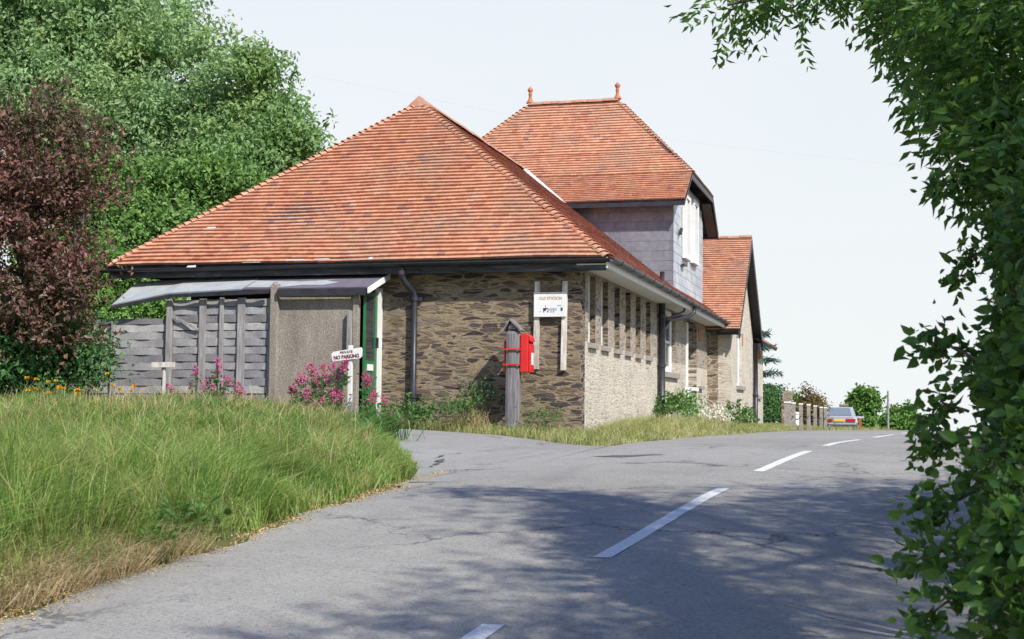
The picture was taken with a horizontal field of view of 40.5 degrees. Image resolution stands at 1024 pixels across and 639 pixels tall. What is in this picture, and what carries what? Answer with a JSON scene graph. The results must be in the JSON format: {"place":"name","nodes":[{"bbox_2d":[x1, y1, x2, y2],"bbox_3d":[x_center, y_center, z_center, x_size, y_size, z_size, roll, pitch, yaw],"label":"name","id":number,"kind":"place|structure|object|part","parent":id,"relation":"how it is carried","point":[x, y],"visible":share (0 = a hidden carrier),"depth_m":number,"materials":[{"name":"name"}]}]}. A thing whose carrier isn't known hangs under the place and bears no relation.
{"place":"outdoors","nodes":[
{"label":"outdoors","id":0,"kind":"place"},
{"bbox_2d":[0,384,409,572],"bbox_3d":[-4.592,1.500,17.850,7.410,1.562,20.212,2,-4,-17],"label":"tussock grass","id":1,"kind":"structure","parent":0,"point":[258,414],"depth_m":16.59,"materials":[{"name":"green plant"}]},
{"bbox_2d":[0,388,429,608],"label":"grass","id":2,"kind":"structure","parent":0,"point":[15,462],"depth_m":11.74,"materials":[{"name":"green plant"}]},
{"bbox_2d":[0,420,799,618],"bbox_3d":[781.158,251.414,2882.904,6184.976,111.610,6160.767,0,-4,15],"label":"ground","id":3,"kind":"structure","parent":0,"point":[213,546],"depth_m":10.87,"materials":[{"name":"soil"}]},
{"bbox_2d":[23,319,111,398],"bbox_3d":[-8.912,1.107,27.632,2.060,2.208,0.120,0,-4,15],"label":"fence panel","id":4,"kind":"object","parent":3,"relation":"on","point":[105,382],"visible":0.04,"depth_m":27.42,"materials":[{"name":"grey wood"}]},
{"bbox_2d":[0,265,139,401],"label":"dark shrub","id":5,"kind":"object","parent":3,"relation":"on","point":[18,364],"visible":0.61,"depth_m":23.91,"materials":[{"name":"green plant"}]},
{"bbox_2d":[0,67,145,393],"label":"bronze tree","id":6,"kind":"object","parent":3,"relation":"on","point":[36,195],"visible":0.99,"depth_m":23.72,"materials":[{"name":"brown plant"}]},
{"bbox_2d":[0,487,168,560],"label":"grass tuft","id":7,"kind":"object","parent":3,"relation":"on","point":[70,531],"visible":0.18,"depth_m":9.52,"materials":[{"name":"green plant"}]},
{"bbox_2d":[0,221,190,347],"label":"leafy shrub","id":8,"kind":"object","parent":3,"relation":"on","point":[153,309],"visible":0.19,"depth_m":32.85,"materials":[{"name":"green plant"}]},
{"bbox_2d":[0,0,256,232],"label":"ash tree","id":9,"kind":"object","parent":3,"relation":"on","point":[130,39],"visible":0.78,"depth_m":44.04,"materials":[{"name":"green plant"}]},
{"bbox_2d":[109,318,165,399],"bbox_3d":[-7.309,1.088,27.164,1.200,2.221,0.120,0,-4,15],"label":"fence panel","id":10,"kind":"object","parent":3,"relation":"on","point":[146,338],"visible":0.55,"depth_m":27.18,"materials":[{"name":"grey wood"}]},
{"bbox_2d":[1,115,275,385],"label":"dark tree","id":11,"kind":"object","parent":3,"relation":"on","point":[196,185],"visible":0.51,"depth_m":38.72,"materials":[{"name":"green plant"}]},
{"bbox_2d":[0,490,278,618],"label":"dry grass","id":12,"kind":"structure","parent":3,"relation":"on","point":[48,591],"depth_m":8.84,"materials":[{"name":"beige plant"}]},
{"bbox_2d":[122,498,161,520],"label":"dock plant","id":13,"kind":"object","parent":3,"relation":"on","point":[152,502],"visible":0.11,"depth_m":10.50,"materials":[{"name":"green plant"}]},
{"bbox_2d":[151,362,174,392],"bbox_3d":[-6.524,1.505,25.898,0.490,1.430,0.070,0,-4,15],"label":"sign","id":14,"kind":"object","parent":3,"relation":"on","point":[164,365],"visible":0.68,"depth_m":25.92,"materials":[{"name":"white paint"}]},
{"bbox_2d":[138,522,191,565],"bbox_3d":[-2.419,1.569,9.577,0.377,0.327,0.344,0,-4,15],"label":"dock plant","id":15,"kind":"object","parent":3,"relation":"on","point":[159,529],"visible":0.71,"depth_m":9.57,"materials":[{"name":"green plant"}]},
{"bbox_2d":[165,382,192,399],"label":"valerian plant","id":16,"kind":"object","parent":3,"relation":"on","point":[166,386],"visible":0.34,"depth_m":26.19,"materials":[{"name":"pink plant"}]},
{"bbox_2d":[153,492,208,537],"bbox_3d":[-2.488,1.506,10.403,0.406,0.419,0.483,1,-4,-5],"label":"dock plant","id":17,"kind":"object","parent":3,"relation":"on","point":[186,506],"visible":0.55,"depth_m":10.40,"materials":[{"name":"green plant"}]},
{"bbox_2d":[0,380,390,555],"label":"seeding grass","id":18,"kind":"structure","parent":3,"relation":"on","point":[133,396],"depth_m":18.66,"materials":[{"name":"green plant"}]},
{"bbox_2d":[183,495,231,538],"bbox_3d":[-2.337,1.537,10.594,0.407,0.374,0.342,2,-4,-23],"label":"dock plant","id":19,"kind":"object","parent":3,"relation":"on","point":[226,511],"visible":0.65,"depth_m":10.63,"materials":[{"name":"green plant"}]},
{"bbox_2d":[190,356,235,400],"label":"valerian plant","id":20,"kind":"object","parent":3,"relation":"on","point":[215,379],"visible":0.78,"depth_m":25.86,"materials":[{"name":"pink plant"}]},
{"bbox_2d":[165,297,269,400],"bbox_3d":[-5.666,1.027,26.663,2.195,2.900,0.150,0,-4,15],"label":"fence panel","id":21,"kind":"object","parent":3,"relation":"on","point":[233,335],"visible":0.67,"depth_m":26.69,"materials":[{"name":"grey wood"}]},
{"bbox_2d":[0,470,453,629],"bbox_3d":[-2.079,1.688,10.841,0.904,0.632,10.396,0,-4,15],"label":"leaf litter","id":22,"kind":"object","parent":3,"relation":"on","point":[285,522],"visible":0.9,"depth_m":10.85,"materials":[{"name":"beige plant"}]},
{"bbox_2d":[231,380,258,401],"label":"valerian plant","id":23,"kind":"object","parent":3,"relation":"on","point":[238,388],"visible":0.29,"depth_m":25.52,"materials":[{"name":"pink plant"}]},
{"bbox_2d":[155,26,337,194],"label":"ash tree","id":24,"kind":"object","parent":3,"relation":"on","point":[266,128],"visible":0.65,"depth_m":42.01,"materials":[{"name":"green plant"}]},
{"bbox_2d":[111,274,390,415],"bbox_3d":[-5.126,0.741,26.883,5.465,3.310,1.041,0,-4,15],"label":"lean to shelter","id":25,"kind":"object","parent":3,"relation":"on","point":[315,320],"visible":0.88,"depth_m":26.27,"materials":[{"name":"concrete"}]},
{"bbox_2d":[362,291,378,414],"bbox_3d":[-2.672,0.830,26.254,0.090,2.700,0.640,0,-4,15],"label":"door","id":26,"kind":"structure","parent":25,"relation":"in","point":[370,303],"depth_m":26.28,"materials":[{"name":"green paint"}]},
{"bbox_2d":[287,371,314,407],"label":"valerian plant","id":27,"kind":"object","parent":3,"relation":"on","point":[294,391],"visible":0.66,"depth_m":25.21,"materials":[{"name":"pink plant"}]},
{"bbox_2d":[301,387,346,413],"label":"valerian plant","id":28,"kind":"object","parent":3,"relation":"on","point":[335,394],"visible":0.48,"depth_m":24.68,"materials":[{"name":"pink plant"}]},
{"bbox_2d":[306,358,352,411],"bbox_3d":[-3.301,1.370,25.113,0.970,1.324,0.701,0,-4,15],"label":"valerian plant","id":29,"kind":"object","parent":3,"relation":"on","point":[319,381],"visible":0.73,"depth_m":25.04,"materials":[{"name":"pink plant"}]},
{"bbox_2d":[331,345,362,413],"bbox_3d":[-3.048,1.355,25.601,0.610,1.760,0.095,0,-4,15],"label":"parking sign","id":30,"kind":"object","parent":3,"relation":"on","point":[350,353],"visible":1,"depth_m":25.59,"materials":[{"name":"white paint"}]},
{"bbox_2d":[357,371,379,416],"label":"valerian plant","id":31,"kind":"object","parent":3,"relation":"on","point":[366,400],"visible":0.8,"depth_m":25.04,"materials":[{"name":"green plant"}]},
{"bbox_2d":[300,402,454,440],"bbox_3d":[-2.079,1.526,20.838,2.944,0.633,2.928,0,-4,15],"label":"lily tuft","id":32,"kind":"object","parent":3,"relation":"on","point":[392,431],"visible":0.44,"depth_m":20.88,"materials":[{"name":"green plant"}]},
{"bbox_2d":[369,387,387,419],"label":"valerian plant","id":33,"kind":"object","parent":3,"relation":"on","point":[382,400],"visible":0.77,"depth_m":25.36,"materials":[{"name":"pink plant"}]},
{"bbox_2d":[378,392,441,428],"bbox_3d":[-1.909,1.879,25.439,1.020,1.106,1.116,4,-5,-42],"label":"weed plant","id":34,"kind":"object","parent":3,"relation":"on","point":[416,410],"visible":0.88,"depth_m":25.44,"materials":[{"name":"green plant"}]},
{"bbox_2d":[99,82,777,432],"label":"station building","id":35,"kind":"structure","parent":3,"relation":"on","point":[464,237],"depth_m":28.34,"materials":[{"name":"orange tile"}]},
{"bbox_2d":[533,281,567,369],"bbox_3d":[0.709,0.113,25.807,0.650,1.660,0.123,0,-4,15],"label":"notice board","id":36,"kind":"object","parent":35,"relation":"attached to","point":[552,304],"visible":1,"depth_m":25.78,"materials":[{"name":"white paint"}]},
{"bbox_2d":[588,276,598,348],"bbox_3d":[1.497,-0.153,26.756,0.235,1.430,0.740,0,-4,15],"label":"window","id":37,"kind":"structure","parent":35,"relation":"in","point":[592,279],"depth_m":27.07,"materials":[{"name":"white paint"}]},
{"bbox_2d":[601,282,611,351],"bbox_3d":[1.820,-0.073,27.940,0.235,1.430,0.760,0,-4,15],"label":"window","id":38,"kind":"structure","parent":35,"relation":"in","point":[604,294],"depth_m":28.27,"materials":[{"name":"white paint"}]},
{"bbox_2d":[614,288,622,354],"bbox_3d":[2.164,0.013,29.201,0.235,1.430,0.680,0,-4,15],"label":"window","id":39,"kind":"structure","parent":35,"relation":"in","point":[617,290],"depth_m":29.50,"materials":[{"name":"white paint"}]},
{"bbox_2d":[625,293,633,356],"bbox_3d":[2.492,0.094,30.400,0.235,1.430,0.730,0,-4,15],"label":"window","id":40,"kind":"structure","parent":35,"relation":"in","point":[627,295],"depth_m":30.72,"materials":[{"name":"white paint"}]},
{"bbox_2d":[635,297,643,358],"bbox_3d":[2.829,0.178,31.637,0.235,1.430,0.700,0,-4,15],"label":"window","id":41,"kind":"structure","parent":35,"relation":"in","point":[638,356],"depth_m":31.94,"materials":[{"name":"white paint"}]},
{"bbox_2d":[645,302,653,360],"bbox_3d":[3.189,0.268,32.955,0.235,1.430,0.720,0,-4,15],"label":"window","id":42,"kind":"structure","parent":35,"relation":"in","point":[647,357],"depth_m":33.27,"materials":[{"name":"white paint"}]},
{"bbox_2d":[665,310,680,378],"bbox_3d":[4.125,0.647,36.331,0.250,1.770,2.300,0,-4,15],"label":"window","id":43,"kind":"structure","parent":35,"relation":"in","point":[668,333],"depth_m":36.65,"materials":[{"name":"white paint"}]},
{"bbox_2d":[685,322,698,414],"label":"window","id":44,"kind":"structure","parent":35,"relation":"in","point":[688,386],"depth_m":41.14,"materials":[{"name":"white paint"}]},
{"bbox_2d":[736,333,745,389],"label":"window","id":45,"kind":"structure","parent":35,"relation":"in","point":[738,387],"depth_m":46.37,"materials":[{"name":"white paint"}]},
{"bbox_2d":[420,385,485,431],"bbox_3d":[-1.094,1.830,25.340,1.230,1.263,0.910,1,-4,-6],"label":"weed plant","id":46,"kind":"object","parent":3,"relation":"on","point":[461,406],"visible":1,"depth_m":25.30,"materials":[{"name":"green plant"}]},
{"bbox_2d":[454,406,502,432],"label":"dry tuft","id":47,"kind":"object","parent":3,"relation":"on","point":[459,419],"visible":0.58,"depth_m":25.66,"materials":[{"name":"brown plant"}]},
{"bbox_2d":[456,373,504,421],"bbox_3d":[-0.581,1.750,25.885,0.983,1.524,0.717,-2,-5,36],"label":"weed plant","id":48,"kind":"object","parent":3,"relation":"on","point":[479,393],"visible":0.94,"depth_m":25.91,"materials":[{"name":"green plant"}]},
{"bbox_2d":[502,319,524,433],"bbox_3d":[0.023,1.169,25.370,0.360,2.362,0.310,0,-4,15],"label":"wooden post","id":49,"kind":"object","parent":3,"relation":"on","point":[513,386],"visible":0.77,"depth_m":25.27,"materials":[{"name":"grey wood"}]},
{"bbox_2d":[503,334,534,372],"bbox_3d":[0.122,0.620,25.409,0.529,0.705,0.375,0,-4,15],"label":"letter box","id":50,"kind":"object","parent":49,"relation":"attached to","point":[526,349],"visible":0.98,"depth_m":25.28,"materials":[{"name":"red paint"}]},
{"bbox_2d":[528,344,533,372],"bbox_3d":[0.354,0.711,25.384,0.043,0.515,0.250,0,-4,15],"label":"door","id":51,"kind":"structure","parent":50,"relation":"in","point":[531,347],"depth_m":25.28,"materials":[{"name":"red paint"}]},
{"bbox_2d":[508,398,564,428],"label":"weed plant","id":52,"kind":"object","parent":3,"relation":"on","point":[542,416],"visible":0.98,"depth_m":25.00,"materials":[{"name":"green plant"}]},
{"bbox_2d":[653,386,694,417],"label":"weed plant","id":53,"kind":"object","parent":3,"relation":"on","point":[671,399],"visible":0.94,"depth_m":33.92,"materials":[{"name":"green plant"}]},
{"bbox_2d":[673,388,708,419],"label":"weed plant","id":54,"kind":"object","parent":3,"relation":"on","point":[694,411],"visible":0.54,"depth_m":36.89,"materials":[{"name":"green plant"}]},
{"bbox_2d":[695,401,735,423],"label":"flowering bush","id":55,"kind":"object","parent":3,"relation":"on","point":[714,411],"visible":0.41,"depth_m":37.39,"materials":[{"name":"white plant"}]},
{"bbox_2d":[725,399,759,423],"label":"weed plant","id":56,"kind":"object","parent":3,"relation":"on","point":[743,416],"visible":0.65,"depth_m":42.50,"materials":[{"name":"green plant"}]},
{"bbox_2d":[762,328,783,418],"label":"conifer","id":57,"kind":"object","parent":3,"relation":"on","point":[767,360],"visible":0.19,"depth_m":65.82,"materials":[{"name":"green plant"}]},
{"bbox_2d":[763,376,795,423],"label":"garden shrub","id":58,"kind":"object","parent":3,"relation":"on","point":[772,405],"visible":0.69,"depth_m":56.04,"materials":[{"name":"green plant"}]},
{"bbox_2d":[781,391,793,424],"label":"gate pier","id":59,"kind":"structure","parent":3,"relation":"on","point":[787,396],"depth_m":47.32,"materials":[{"name":"beige stone"}]},
{"bbox_2d":[784,401,790,426],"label":"concrete post","id":60,"kind":"object","parent":3,"relation":"on","point":[787,414],"visible":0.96,"depth_m":44.89,"materials":[{"name":"white paint"}]},
{"bbox_2d":[791,416,825,420],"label":"chain","id":61,"kind":"object","parent":60,"relation":"hanging from","point":[807,418],"visible":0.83,"depth_m":49.52,"materials":[{"name":"black paint"}]},
{"bbox_2d":[776,387,802,423],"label":"garden shrub","id":62,"kind":"object","parent":3,"relation":"on","point":[797,395],"visible":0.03,"depth_m":65.77,"materials":[{"name":"green plant"}]},
{"bbox_2d":[791,402,795,429],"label":"concrete post","id":63,"kind":"object","parent":3,"relation":"on","point":[793,420],"visible":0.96,"depth_m":45.92,"materials":[{"name":"white paint"}]},
{"bbox_2d":[795,412,798,424],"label":"bollard","id":64,"kind":"object","parent":3,"relation":"on","point":[797,417],"visible":0.3,"depth_m":50.89,"materials":[{"name":"white paint"}]},
{"bbox_2d":[799,403,802,429],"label":"concrete post","id":65,"kind":"object","parent":3,"relation":"on","point":[801,415],"visible":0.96,"depth_m":47.91,"materials":[{"name":"white paint"}]},
{"bbox_2d":[806,404,810,429],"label":"concrete post","id":66,"kind":"object","parent":3,"relation":"on","point":[809,418],"visible":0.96,"depth_m":49.91,"materials":[{"name":"white paint"}]},
{"bbox_2d":[813,405,816,426],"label":"concrete post","id":67,"kind":"object","parent":3,"relation":"on","point":[815,414],"visible":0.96,"depth_m":52.92,"materials":[{"name":"white paint"}]},
{"bbox_2d":[795,381,835,428],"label":"garden shrub","id":68,"kind":"object","parent":3,"relation":"on","point":[812,399],"visible":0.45,"depth_m":62.37,"materials":[{"name":"brown plant"}]},
{"bbox_2d":[819,407,822,427],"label":"concrete post","id":69,"kind":"object","parent":3,"relation":"on","point":[821,415],"visible":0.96,"depth_m":55.91,"materials":[{"name":"white paint"}]},
{"bbox_2d":[824,407,826,429],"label":"concrete post","id":70,"kind":"object","parent":3,"relation":"on","point":[825,414],"visible":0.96,"depth_m":58.41,"materials":[{"name":"white paint"}]},
{"bbox_2d":[664,0,1023,274],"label":"overhanging tree","id":71,"kind":"object","parent":3,"relation":"on","point":[946,42],"visible":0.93,"depth_m":7.35,"materials":[{"name":"green plant"}]},
{"bbox_2d":[827,407,860,429],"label":"parked car","id":72,"kind":"object","parent":3,"relation":"on","point":[842,416],"visible":0.48,"depth_m":69.14,"materials":[{"name":"silver metal"}]},
{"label":"rear window","id":73,"kind":"part","parent":72,"relation":"part of","materials":[{"name":"blue glass"}]},
{"bbox_2d":[823,425,894,429],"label":"grass","id":74,"kind":"structure","parent":3,"relation":"on","point":[847,428],"depth_m":62.29,"materials":[{"name":"green plant"}]},
{"bbox_2d":[855,416,863,429],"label":"rusty post","id":75,"kind":"object","parent":3,"relation":"on","point":[860,421],"visible":0.68,"depth_m":60.93,"materials":[{"name":"brown metal"}]},
{"bbox_2d":[840,382,886,429],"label":"roadside tree","id":76,"kind":"object","parent":3,"relation":"on","point":[865,402],"visible":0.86,"depth_m":148.58,"materials":[{"name":"green plant"}]},
{"bbox_2d":[886,391,888,429],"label":"telegraph pole","id":77,"kind":"object","parent":3,"relation":"on","point":[887,396],"visible":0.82,"depth_m":141.80,"materials":[{"name":"grey wood"}]},
{"bbox_2d":[877,399,926,429],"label":"bush","id":78,"kind":"object","parent":3,"relation":"on","point":[900,418],"visible":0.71,"depth_m":158.22,"materials":[{"name":"green plant"}]},
{"bbox_2d":[867,379,1023,638],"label":"hedge bush","id":79,"kind":"object","parent":3,"relation":"on","point":[987,582],"visible":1,"depth_m":4.24,"materials":[{"name":"green plant"}]},
{"bbox_2d":[890,63,1023,322],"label":"hedge bush","id":80,"kind":"object","parent":3,"relation":"on","point":[1004,258],"visible":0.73,"depth_m":6.22,"materials":[{"name":"green plant"}]},
{"bbox_2d":[893,237,1023,492],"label":"hedge bush","id":81,"kind":"object","parent":3,"relation":"on","point":[996,360],"visible":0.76,"depth_m":5.49,"materials":[{"name":"green plant"}]},
{"bbox_2d":[0,430,997,638],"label":"road","id":82,"kind":"structure","parent":0,"point":[775,535],"depth_m":9.54,"materials":[{"name":"grey asphalt"}]},
{"bbox_2d":[395,429,605,481],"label":"driveway","id":83,"kind":"structure","parent":0,"point":[461,453],"depth_m":18.78,"materials":[{"name":"grey asphalt"}]},
{"bbox_2d":[0,0,1023,430],"label":"sky","id":84,"kind":"structure","parent":0,"point":[846,255],"materials":[{"name":"white"}]},
{"bbox_2d":[392,412,827,445],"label":"verge grass","id":85,"kind":"structure","parent":0,"point":[653,428],"depth_m":25.82,"materials":[{"name":"green plant"}]},
{"bbox_2d":[282,69,943,169],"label":"overhead wire","id":86,"kind":"object","parent":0,"point":[666,138],"visible":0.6,"depth_m":60.00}
]}

